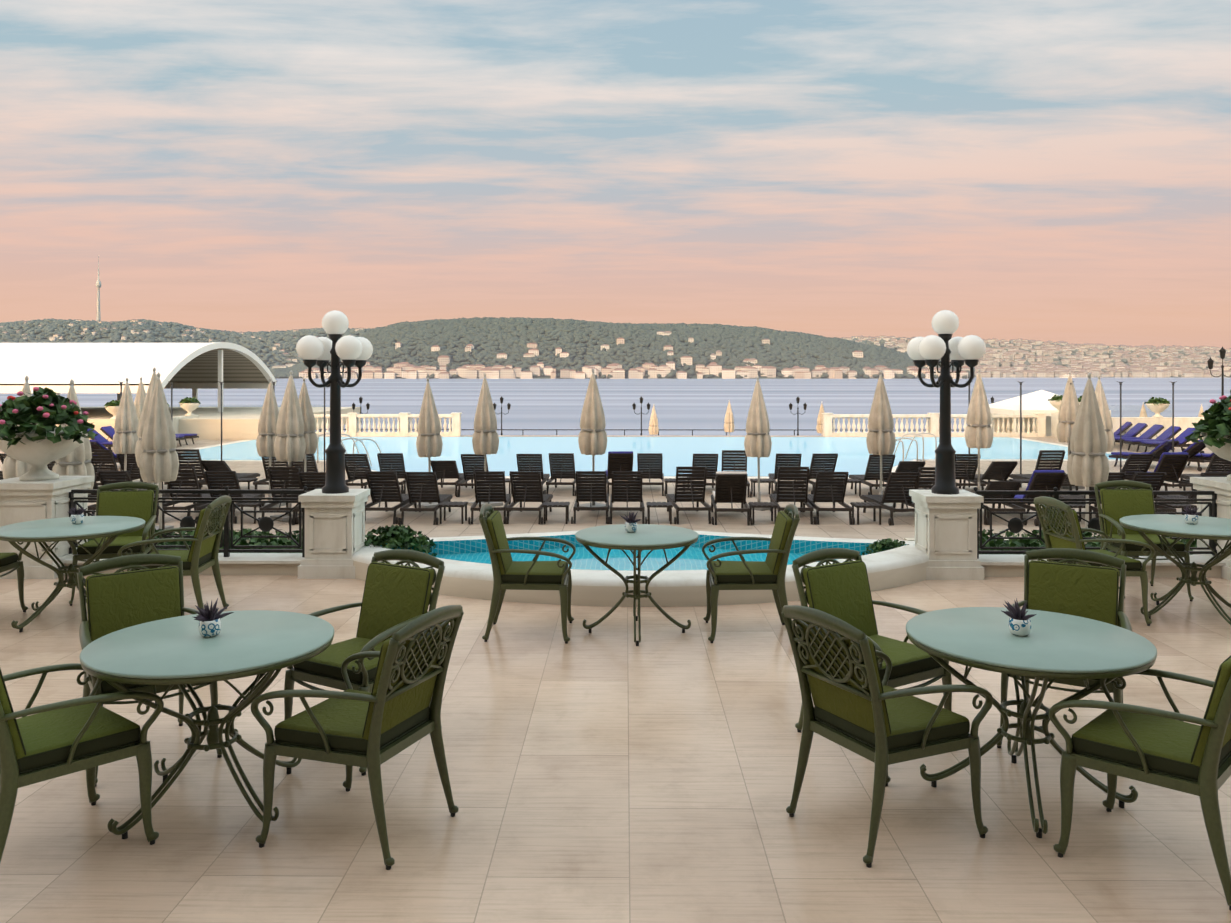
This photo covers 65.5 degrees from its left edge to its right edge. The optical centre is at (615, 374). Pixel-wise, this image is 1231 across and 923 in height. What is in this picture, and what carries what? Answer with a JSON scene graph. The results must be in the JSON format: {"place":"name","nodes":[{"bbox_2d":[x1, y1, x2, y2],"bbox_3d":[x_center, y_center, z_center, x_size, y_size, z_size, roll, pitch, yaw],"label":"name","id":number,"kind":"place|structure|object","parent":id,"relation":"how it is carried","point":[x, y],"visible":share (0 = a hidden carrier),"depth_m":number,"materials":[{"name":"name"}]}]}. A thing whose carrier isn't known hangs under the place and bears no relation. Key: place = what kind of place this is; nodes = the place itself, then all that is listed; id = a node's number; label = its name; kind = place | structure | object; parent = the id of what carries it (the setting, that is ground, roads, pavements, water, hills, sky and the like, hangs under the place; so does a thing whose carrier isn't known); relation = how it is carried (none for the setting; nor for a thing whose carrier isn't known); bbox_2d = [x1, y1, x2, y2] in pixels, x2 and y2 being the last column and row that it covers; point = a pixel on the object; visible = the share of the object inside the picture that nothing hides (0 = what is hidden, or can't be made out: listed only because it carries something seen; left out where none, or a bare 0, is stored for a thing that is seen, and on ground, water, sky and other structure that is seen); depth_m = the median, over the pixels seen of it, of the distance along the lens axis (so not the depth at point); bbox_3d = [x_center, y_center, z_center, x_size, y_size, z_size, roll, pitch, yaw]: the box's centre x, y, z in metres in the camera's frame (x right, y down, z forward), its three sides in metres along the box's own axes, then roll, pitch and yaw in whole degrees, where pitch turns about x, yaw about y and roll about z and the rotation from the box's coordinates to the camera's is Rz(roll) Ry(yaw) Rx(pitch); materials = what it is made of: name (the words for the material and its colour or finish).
{"place":"outdoors","nodes":[
{"label":"outdoors","id":0,"kind":"place"},
{"bbox_2d":[12,326,358,368],"bbox_3d":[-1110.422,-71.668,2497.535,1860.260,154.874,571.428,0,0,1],"label":"buildings","id":1,"kind":"structure","parent":0,"point":[101,340],"depth_m":2407.80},
{"bbox_2d":[0,318,369,372],"bbox_3d":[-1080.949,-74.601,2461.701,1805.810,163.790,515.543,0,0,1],"label":"hill woods","id":2,"kind":"object","parent":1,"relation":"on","point":[47,328],"depth_m":2481.74,"materials":[{"name":"green"}]},
{"bbox_2d":[298,489,369,578],"bbox_3d":[-2.784,1.569,9.517,0.560,0.800,0.560,0,0,1],"label":"lamp pedestal","id":3,"kind":"object","parent":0,"point":[334,533],"visible":0.98,"depth_m":9.29,"materials":[{"name":"stone"}]},
{"bbox_2d":[296,310,372,493],"bbox_3d":[-2.784,0.266,9.517,0.642,1.806,0.642,0,0,1],"label":"lamp post","id":4,"kind":"object","parent":3,"relation":"on","point":[350,351],"visible":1,"depth_m":9.44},
{"bbox_2d":[0,435,1217,540],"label":"pool deck","id":5,"kind":"structure","parent":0,"point":[835,524],"depth_m":19.62,"materials":[{"name":"stone"}]},
{"bbox_2d":[52,379,94,493],"bbox_3d":[-8.027,1.464,14.177,0.581,2.810,0.580,-1,1,-15],"label":"closed parasol","id":6,"kind":"object","parent":5,"relation":"on","point":[76,461],"visible":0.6,"depth_m":14.03,"materials":[{"name":"fabric"}]},
{"bbox_2d":[112,378,138,470],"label":"closed parasol","id":7,"kind":"object","parent":5,"relation":"on","point":[125,438],"visible":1,"depth_m":21.45,"materials":[{"name":"fabric"}]},
{"bbox_2d":[139,372,178,528],"bbox_3d":[-7.435,1.415,15.596,0.600,2.910,0.600,-1,0,-22],"label":"closed parasol","id":8,"kind":"object","parent":5,"relation":"on","point":[159,461],"visible":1,"depth_m":15.46,"materials":[{"name":"fabric"}]},
{"bbox_2d":[0,342,359,439],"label":"pool pavilion","id":9,"kind":"structure","parent":5,"relation":"on","point":[94,367],"depth_m":45.65,"materials":[{"name":"white"}]},
{"bbox_2d":[155,466,210,522],"bbox_3d":[-8.547,2.336,19.368,0.750,1.081,2.000,0,0,1],"label":"lounger","id":10,"kind":"object","parent":5,"relation":"on","point":[181,480],"visible":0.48,"depth_m":18.89,"materials":[{"name":"brown wood"}]},
{"bbox_2d":[118,381,324,481],"bbox_3d":[-10.060,1.519,24.525,5.452,2.700,0.061,0,0,1],"label":"glass screen","id":11,"kind":"object","parent":5,"relation":"on","point":[172,406],"visible":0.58,"depth_m":24.52,"materials":[{"name":"grey"}]},
{"bbox_2d":[195,471,264,523],"bbox_3d":[-7.723,2.376,19.314,0.750,1.000,2.000,0,0,-3],"label":"lounger","id":12,"kind":"object","parent":5,"relation":"on","point":[218,480],"visible":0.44,"depth_m":18.74,"materials":[{"name":"brown wood"}]},
{"bbox_2d":[256,377,285,507],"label":"closed parasol","id":13,"kind":"object","parent":5,"relation":"on","point":[267,435],"visible":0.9,"depth_m":20.74,"materials":[{"name":"fabric"}]},
{"bbox_2d":[258,467,301,523],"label":"lounger","id":14,"kind":"object","parent":5,"relation":"on","point":[279,481],"visible":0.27,"depth_m":18.73,"materials":[{"name":"brown wood"}]},
{"bbox_2d":[270,370,305,520],"bbox_3d":[-6.455,1.390,19.045,0.610,2.960,0.610,-2,-3,44],"label":"closed parasol","id":15,"kind":"object","parent":5,"relation":"on","point":[289,444],"visible":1,"depth_m":18.89,"materials":[{"name":"fabric"}]},
{"bbox_2d":[298,378,317,471],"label":"closed parasol","id":16,"kind":"object","parent":5,"relation":"on","point":[310,436],"visible":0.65,"depth_m":21.50,"materials":[{"name":"fabric"}]},
{"bbox_2d":[345,454,387,488],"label":"lounger","id":17,"kind":"object","parent":5,"relation":"on","point":[355,468],"visible":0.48,"depth_m":22.82,"materials":[{"name":"brown wood"}]},
{"bbox_2d":[314,413,461,435],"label":"balustrade","id":18,"kind":"object","parent":5,"relation":"on","point":[404,426],"visible":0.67,"depth_m":44.39,"materials":[{"name":"white stone"}]},
{"bbox_2d":[365,471,416,523],"bbox_3d":[-4.515,2.376,19.254,0.750,1.000,2.000,0,0,2],"label":"lounger","id":19,"kind":"object","parent":5,"relation":"on","point":[378,494],"visible":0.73,"depth_m":18.73,"materials":[{"name":"brown wood"}]},
{"bbox_2d":[377,453,405,493],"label":"lounger","id":20,"kind":"object","parent":5,"relation":"on","point":[390,461],"visible":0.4,"depth_m":22.94,"materials":[{"name":"brown wood"}]},
{"bbox_2d":[398,472,451,524],"bbox_3d":[-3.762,2.376,19.163,0.750,1.000,2.000,0,0,0],"label":"lounger","id":21,"kind":"object","parent":5,"relation":"on","point":[422,486],"visible":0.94,"depth_m":18.63,"materials":[{"name":"brown wood"}]},
{"bbox_2d":[412,378,442,507],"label":"closed parasol","id":22,"kind":"object","parent":5,"relation":"on","point":[429,443],"visible":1,"depth_m":20.62,"materials":[{"name":"fabric"}]},
{"bbox_2d":[431,461,466,495],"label":"lounger","id":23,"kind":"object","parent":5,"relation":"on","point":[443,470],"visible":0.67,"depth_m":22.89,"materials":[{"name":"brown wood"}]},
{"bbox_2d":[456,454,497,496],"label":"lounger","id":24,"kind":"object","parent":5,"relation":"on","point":[470,465],"visible":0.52,"depth_m":22.73,"materials":[{"name":"brown wood"}]},
{"bbox_2d":[468,373,502,506],"bbox_3d":[-2.863,1.414,20.972,0.600,2.910,0.600,-1,-1,44],"label":"closed parasol","id":25,"kind":"object","parent":5,"relation":"on","point":[485,439],"visible":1,"depth_m":20.82,"materials":[{"name":"fabric"}]},
{"bbox_2d":[468,471,510,523],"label":"lounger","id":26,"kind":"object","parent":5,"relation":"on","point":[498,494],"visible":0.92,"depth_m":18.71,"materials":[{"name":"brown wood"}]},
{"bbox_2d":[504,471,552,523],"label":"lounger","id":27,"kind":"object","parent":5,"relation":"on","point":[532,486],"visible":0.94,"depth_m":18.70,"materials":[{"name":"brown wood"}]},
{"bbox_2d":[544,453,575,495],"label":"lounger","id":28,"kind":"object","parent":5,"relation":"on","point":[562,465],"visible":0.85,"depth_m":22.95,"materials":[{"name":"brown wood"}]},
{"bbox_2d":[571,471,609,523],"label":"lounger","id":29,"kind":"object","parent":5,"relation":"on","point":[591,486],"visible":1,"depth_m":18.76,"materials":[{"name":"brown wood"}]},
{"bbox_2d":[578,368,609,510],"bbox_3d":[-0.465,1.365,20.483,0.621,3.010,0.621,-2,2,-44],"label":"closed parasol","id":30,"kind":"object","parent":5,"relation":"on","point":[592,439],"visible":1,"depth_m":20.31,"materials":[{"name":"fabric"}]},
{"bbox_2d":[605,451,632,493],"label":"lounger","id":31,"kind":"object","parent":5,"relation":"on","point":[620,460],"visible":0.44,"depth_m":22.89,"materials":[{"name":"brown wood"}]},
{"bbox_2d":[608,471,646,523],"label":"lounger","id":32,"kind":"object","parent":5,"relation":"on","point":[627,486],"visible":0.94,"depth_m":18.71,"materials":[{"name":"brown wood"}]},
{"bbox_2d":[61,530,1225,606],"bbox_3d":[0.036,2.307,9.552,60.000,1.125,2.870,0,0,1],"label":"terrace edge basin","id":33,"kind":"object","parent":5,"relation":"on","point":[678,582],"visible":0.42,"depth_m":9.30,"materials":[{"name":"beige stone"}]},
{"bbox_2d":[69,486,307,556],"bbox_3d":[-4.274,1.466,9.562,2.405,0.707,0.050,0,0,1],"label":"railing","id":34,"kind":"object","parent":33,"relation":"on","point":[265,523],"visible":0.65,"depth_m":9.55,"materials":[{"name":"black metal"}]},
{"bbox_2d":[88,528,301,552],"bbox_3d":[-7.408,1.810,10.394,8.770,0.306,0.885,0,0,1],"label":"hedge","id":35,"kind":"object","parent":33,"relation":"on","point":[264,541],"visible":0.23,"depth_m":10.22,"materials":[{"name":"green plant"}]},
{"bbox_2d":[364,525,437,555],"bbox_3d":[-2.302,1.734,9.943,0.915,0.354,0.714,0,0,1],"label":"shrub","id":36,"kind":"object","parent":33,"relation":"on","point":[397,536],"visible":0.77,"depth_m":9.84,"materials":[{"name":"green plant"}]},
{"bbox_2d":[979,528,1196,554],"bbox_3d":[7.889,1.812,10.236,8.753,0.297,0.878,0,0,1],"label":"hedge","id":37,"kind":"object","parent":33,"relation":"on","point":[1012,542],"visible":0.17,"depth_m":10.15,"materials":[{"name":"green plant"}]},
{"bbox_2d":[973,487,1216,558],"bbox_3d":[4.746,1.466,9.467,2.405,0.707,0.050,0,0,1],"label":"railing","id":38,"kind":"object","parent":33,"relation":"on","point":[1015,525],"visible":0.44,"depth_m":9.46,"materials":[{"name":"black metal"}]},
{"bbox_2d":[637,453,665,495],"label":"lounger","id":39,"kind":"object","parent":5,"relation":"on","point":[649,465],"visible":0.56,"depth_m":22.93,"materials":[{"name":"brown wood"}]},
{"bbox_2d":[199,437,1119,475],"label":"swimming pool","id":40,"kind":"structure","parent":5,"relation":"on","point":[853,456],"depth_m":36.51,"materials":[{"name":"blue"}]},
{"bbox_2d":[173,413,1203,443],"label":"planter walls","id":41,"kind":"structure","parent":5,"relation":"on","point":[1184,423],"depth_m":39.29,"materials":[{"name":"white stone"}]},
{"bbox_2d":[666,466,713,523],"bbox_3d":[1.451,2.336,19.259,0.750,1.081,2.000,0,0,-3],"label":"lounger","id":42,"kind":"object","parent":5,"relation":"on","point":[693,495],"visible":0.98,"depth_m":18.80,"materials":[{"name":"brown wood"}]},
{"bbox_2d":[711,471,751,524],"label":"lounger","id":43,"kind":"object","parent":5,"relation":"on","point":[731,487],"visible":1,"depth_m":18.52,"materials":[{"name":"brown wood"}]},
{"bbox_2d":[743,375,773,510],"bbox_3d":[3.073,1.439,20.507,0.597,2.860,0.597,-1,-1,44],"label":"closed parasol","id":44,"kind":"object","parent":5,"relation":"on","point":[757,443],"visible":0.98,"depth_m":20.37,"materials":[{"name":"fabric"}]},
{"bbox_2d":[769,466,814,523],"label":"lounger","id":45,"kind":"object","parent":5,"relation":"on","point":[793,494],"visible":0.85,"depth_m":18.81,"materials":[{"name":"brown wood"}]},
{"bbox_2d":[802,472,854,524],"bbox_3d":[4.214,2.376,19.189,0.750,1.000,2.000,0,0,2],"label":"lounger","id":46,"kind":"object","parent":5,"relation":"on","point":[830,486],"visible":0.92,"depth_m":18.65,"materials":[{"name":"brown wood"}]},
{"bbox_2d":[849,454,894,494],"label":"lounger","id":47,"kind":"object","parent":5,"relation":"on","point":[872,471],"visible":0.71,"depth_m":22.66,"materials":[{"name":"brown wood"}]},
{"bbox_2d":[866,371,895,508],"bbox_3d":[5.730,1.389,20.675,0.610,2.960,0.610,0,-1,25],"label":"closed parasol","id":48,"kind":"object","parent":5,"relation":"on","point":[880,440],"visible":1,"depth_m":20.56,"materials":[{"name":"fabric"}]},
{"bbox_2d":[860,472,920,524],"bbox_3d":[5.523,2.376,19.111,0.750,1.000,2.000,0,0,-3],"label":"lounger","id":49,"kind":"object","parent":5,"relation":"on","point":[899,486],"visible":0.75,"depth_m":18.60,"materials":[{"name":"brown wood"}]},
{"bbox_2d":[822,413,1046,436],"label":"balustrade","id":50,"kind":"object","parent":5,"relation":"on","point":[932,423],"visible":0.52,"depth_m":44.16,"materials":[{"name":"white stone"}]},
{"bbox_2d":[933,454,985,489],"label":"lounger","id":51,"kind":"object","parent":5,"relation":"on","point":[965,470],"visible":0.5,"depth_m":22.78,"materials":[{"name":"brown wood"}]},
{"bbox_2d":[965,369,992,492],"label":"closed parasol","id":52,"kind":"object","parent":5,"relation":"on","point":[978,432],"visible":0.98,"depth_m":22.16,"materials":[{"name":"fabric"}]},
{"bbox_2d":[963,461,1018,490],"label":"lounger","id":53,"kind":"object","parent":5,"relation":"on","point":[1000,470],"visible":0.6,"depth_m":22.72,"materials":[{"name":"brown wood"}]},
{"bbox_2d":[981,481,1026,524],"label":"lounger","id":54,"kind":"object","parent":5,"relation":"on","point":[1004,485],"visible":0.48,"depth_m":18.32,"materials":[{"name":"brown wood"}]},
{"bbox_2d":[998,470,1074,525],"bbox_3d":[8.274,2.354,19.024,0.750,1.043,2.000,0,0,-3],"label":"lounger","id":55,"kind":"object","parent":5,"relation":"on","point":[1045,480],"visible":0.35,"depth_m":18.43,"materials":[{"name":"brown wood"}]},
{"bbox_2d":[1009,450,1074,490],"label":"lounger","id":56,"kind":"object","parent":5,"relation":"on","point":[1049,459],"visible":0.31,"depth_m":22.79,"materials":[{"name":"brown wood"}]},
{"bbox_2d":[1056,372,1084,488],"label":"closed parasol","id":57,"kind":"object","parent":5,"relation":"on","point":[1068,410],"visible":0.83,"depth_m":24.22,"materials":[{"name":"fabric"}]},
{"bbox_2d":[966,381,1176,487],"bbox_3d":[11.562,1.519,24.296,5.368,2.700,0.061,0,0,1],"label":"glass screen","id":58,"kind":"object","parent":5,"relation":"on","point":[1121,424],"visible":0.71,"depth_m":24.29,"materials":[{"name":"grey"}]},
{"bbox_2d":[1067,372,1109,527],"bbox_3d":[7.412,1.414,15.017,0.600,2.910,0.600,1,0,20],"label":"closed parasol","id":59,"kind":"object","parent":5,"relation":"on","point":[1087,464],"visible":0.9,"depth_m":14.90,"materials":[{"name":"fabric"}]},
{"bbox_2d":[1095,375,1114,451],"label":"closed parasol","id":60,"kind":"object","parent":5,"relation":"on","point":[1104,410],"visible":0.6,"depth_m":21.70,"materials":[{"name":"fabric"}]},
{"bbox_2d":[1108,454,1162,487],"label":"lounger","id":61,"kind":"object","parent":5,"relation":"on","point":[1134,463],"visible":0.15,"depth_m":22.73,"materials":[{"name":"brown wood"}]},
{"bbox_2d":[1130,452,1192,490],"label":"lounger","id":62,"kind":"object","parent":5,"relation":"on","point":[1172,465],"visible":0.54,"depth_m":22.58,"materials":[{"name":"brown wood"}]},
{"bbox_2d":[0,575,1230,922],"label":"terrace floor","id":63,"kind":"structure","parent":0,"point":[606,771],"depth_m":4.37,"materials":[{"name":"tile"}]},
{"bbox_2d":[0,542,30,611],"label":"chair","id":64,"kind":"object","parent":63,"relation":"on","point":[12,561],"visible":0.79,"depth_m":7.90,"materials":[{"name":"green metal"}]},
{"bbox_2d":[0,476,93,578],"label":"urn pedestal","id":65,"kind":"object","parent":63,"relation":"on","point":[22,501],"visible":0.62,"depth_m":9.27,"materials":[{"name":"white stone"}]},
{"bbox_2d":[0,387,97,480],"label":"urn planter","id":66,"kind":"object","parent":65,"relation":"on","point":[42,444],"visible":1,"depth_m":9.38,"materials":[{"name":"white stone"}]},
{"bbox_2d":[0,505,144,631],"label":"table","id":67,"kind":"object","parent":63,"relation":"on","point":[77,525],"visible":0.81,"depth_m":7.58,"materials":[{"name":"green metal"}]},
{"bbox_2d":[0,663,163,862],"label":"chair","id":68,"kind":"object","parent":63,"relation":"on","point":[89,733],"visible":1,"depth_m":3.89,"materials":[{"name":"fabric"}]},
{"bbox_2d":[67,482,158,605],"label":"chair","id":69,"kind":"object","parent":63,"relation":"on","point":[134,503],"visible":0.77,"depth_m":8.71,"materials":[{"name":"green metal"}]},
{"bbox_2d":[77,554,221,786],"bbox_3d":[-2.456,1.480,4.996,0.655,0.979,0.705,0,0,-38],"label":"chair","id":70,"kind":"object","parent":63,"relation":"on","point":[118,599],"visible":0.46,"depth_m":5.13,"materials":[{"name":"fabric"}]},
{"bbox_2d":[118,495,231,608],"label":"chair","id":71,"kind":"object","parent":63,"relation":"on","point":[199,555],"visible":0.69,"depth_m":7.72,"materials":[{"name":"green metal"}]},
{"bbox_2d":[79,598,333,838],"bbox_3d":[-1.848,1.506,4.396,1.070,0.926,1.070,0,0,-9],"label":"table","id":72,"kind":"object","parent":63,"relation":"on","point":[207,644],"visible":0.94,"depth_m":4.29,"materials":[{"name":"green metal"}]},
{"bbox_2d":[251,605,463,869],"bbox_3d":[-1.081,1.480,4.148,0.705,0.979,0.655,0,0,21],"label":"chair","id":73,"kind":"object","parent":63,"relation":"on","point":[391,714],"visible":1,"depth_m":3.99,"materials":[{"name":"fabric"}]},
{"bbox_2d":[284,549,444,775],"bbox_3d":[-1.331,1.480,5.125,0.655,0.979,0.705,0,0,30],"label":"chair","id":74,"kind":"object","parent":63,"relation":"on","point":[397,596],"visible":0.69,"depth_m":5.24,"materials":[{"name":"fabric"}]},
{"bbox_2d":[479,503,575,643],"bbox_3d":[-0.669,1.480,7.302,0.705,0.979,0.655,0,0,0],"label":"chair","id":75,"kind":"object","parent":63,"relation":"on","point":[510,574],"visible":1,"depth_m":7.07,"materials":[{"name":"fabric"}]},
{"bbox_2d":[575,512,698,645],"bbox_3d":[0.163,1.507,7.305,0.940,0.925,0.940,0,0,-44],"label":"table","id":76,"kind":"object","parent":63,"relation":"on","point":[630,534],"visible":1,"depth_m":7.26,"materials":[{"name":"green metal"}]},
{"bbox_2d":[702,504,799,642],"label":"chair","id":77,"kind":"object","parent":63,"relation":"on","point":[769,573],"visible":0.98,"depth_m":7.07,"materials":[{"name":"fabric"}]},
{"bbox_2d":[792,548,951,764],"bbox_3d":[1.374,1.480,5.168,0.655,0.979,0.705,0,0,-33],"label":"chair","id":78,"kind":"object","parent":63,"relation":"on","point":[841,591],"visible":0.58,"depth_m":5.29,"materials":[{"name":"fabric"}]},
{"bbox_2d":[781,605,992,867],"bbox_3d":[1.152,1.480,4.184,0.705,0.979,0.655,0,0,-28],"label":"chair","id":79,"kind":"object","parent":63,"relation":"on","point":[860,707],"visible":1,"depth_m":4.04,"materials":[{"name":"green metal"}]},
{"bbox_2d":[906,598,1156,837],"bbox_3d":[1.913,1.508,4.467,1.070,0.921,1.070,0,0,-29],"label":"table","id":80,"kind":"object","parent":63,"relation":"on","point":[1014,641],"visible":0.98,"depth_m":4.37,"materials":[{"name":"green metal"}]},
{"bbox_2d":[997,548,1131,748],"bbox_3d":[2.433,1.480,5.162,0.655,0.979,0.705,0,0,32],"label":"chair","id":81,"kind":"object","parent":63,"relation":"on","point":[1086,590],"visible":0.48,"depth_m":5.33,"materials":[{"name":"fabric"}]},
{"bbox_2d":[1033,496,1154,625],"bbox_3d":[3.843,1.480,7.763,0.705,0.979,0.655,0,0,-5],"label":"chair","id":82,"kind":"object","parent":63,"relation":"on","point":[1060,523],"visible":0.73,"depth_m":7.60,"materials":[{"name":"green metal"}]},
{"bbox_2d":[1049,656,1230,910],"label":"chair","id":83,"kind":"object","parent":63,"relation":"on","point":[1161,748],"visible":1,"depth_m":3.77,"materials":[{"name":"fabric"}]},
{"bbox_2d":[1094,480,1193,600],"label":"chair","id":84,"kind":"object","parent":63,"relation":"on","point":[1116,504],"visible":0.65,"depth_m":8.84,"materials":[{"name":"green metal"}]},
{"bbox_2d":[1119,505,1230,624],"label":"table","id":85,"kind":"object","parent":63,"relation":"on","point":[1190,523],"visible":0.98,"depth_m":7.73,"materials":[{"name":"green metal"}]},
{"bbox_2d":[1190,477,1230,580],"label":"urn pedestal","id":86,"kind":"object","parent":63,"relation":"on","point":[1220,487],"visible":0.54,"depth_m":9.39,"materials":[{"name":"white stone"}]},
{"bbox_2d":[1185,390,1230,480],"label":"urn planter","id":87,"kind":"object","parent":86,"relation":"on","point":[1213,428],"visible":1,"depth_m":9.38,"materials":[{"name":"white stone"}]},
{"bbox_2d":[0,377,1230,435],"bbox_3d":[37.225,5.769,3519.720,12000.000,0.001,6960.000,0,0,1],"label":"sea","id":88,"kind":"structure","parent":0,"point":[677,403],"depth_m":229.85,"materials":[{"name":"liquid"}]},
{"bbox_2d":[0,0,1230,348],"label":"sky","id":89,"kind":"structure","parent":0,"point":[1042,170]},
{"bbox_2d":[275,335,968,378],"bbox_3d":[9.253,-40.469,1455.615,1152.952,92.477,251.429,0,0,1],"label":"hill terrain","id":90,"kind":"structure","parent":0,"point":[599,377],"depth_m":1333.36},
{"bbox_2d":[271,317,975,378],"bbox_3d":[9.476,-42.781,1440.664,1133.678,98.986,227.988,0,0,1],"label":"hill woods","id":91,"kind":"object","parent":90,"relation":"on","point":[511,337],"depth_m":1407.45,"materials":[{"name":"green"}]},
{"bbox_2d":[304,361,961,378],"bbox_3d":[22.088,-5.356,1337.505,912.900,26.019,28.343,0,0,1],"label":"shore houses","id":92,"kind":"structure","parent":90,"relation":"on","point":[412,371],"depth_m":1330.46,"materials":[{"name":"grey"}]},
{"bbox_2d":[299,338,969,378],"bbox_3d":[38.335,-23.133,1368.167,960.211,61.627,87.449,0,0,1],"label":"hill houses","id":93,"kind":"structure","parent":90,"relation":"on","point":[531,353],"depth_m":1353.76,"materials":[{"name":"brown"}]},
{"bbox_2d":[909,490,983,579],"bbox_3d":[3.256,1.569,9.453,0.560,0.800,0.560,0,0,1],"label":"lamp pedestal","id":94,"kind":"object","parent":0,"point":[946,533],"visible":0.98,"depth_m":9.22,"materials":[{"name":"stone"}]},
{"bbox_2d":[907,310,985,494],"bbox_3d":[3.256,0.266,9.453,0.642,1.806,0.642,0,0,1],"label":"lamp post","id":95,"kind":"object","parent":94,"relation":"on","point":[944,346],"visible":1,"depth_m":9.38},
{"bbox_2d":[882,345,1207,376],"bbox_3d":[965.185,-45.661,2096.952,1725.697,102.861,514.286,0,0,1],"label":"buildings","id":96,"kind":"structure","parent":0,"point":[1084,355],"depth_m":1959.47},
{"bbox_2d":[832,335,1230,376],"bbox_3d":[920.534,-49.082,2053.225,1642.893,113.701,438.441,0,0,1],"label":"hill houses","id":97,"kind":"structure","parent":96,"relation":"on","point":[1144,360],"depth_m":1976.36,"materials":[{"name":"grey"}]},
{"bbox_2d":[842,337,1230,376],"bbox_3d":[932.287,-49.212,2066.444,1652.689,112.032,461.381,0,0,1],"label":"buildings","id":98,"kind":"structure","parent":96,"relation":"on","point":[881,342],"depth_m":2033.22,"materials":[{"name":"green"}]},
{"bbox_2d":[963,365,1230,376],"bbox_3d":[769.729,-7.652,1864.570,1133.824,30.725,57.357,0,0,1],"label":"shore houses","id":99,"kind":"structure","parent":96,"relation":"on","point":[1098,371],"depth_m":1852.74,"materials":[{"name":"grey"}]},
{"label":"terrace ground","id":100,"kind":"structure","parent":0,"visible":0},
{"bbox_2d":[989,390,1110,435],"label":"white tent","id":101,"kind":"object","parent":100,"relation":"on","point":[1039,398],"visible":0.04,"depth_m":50.49,"materials":[{"name":"white"}]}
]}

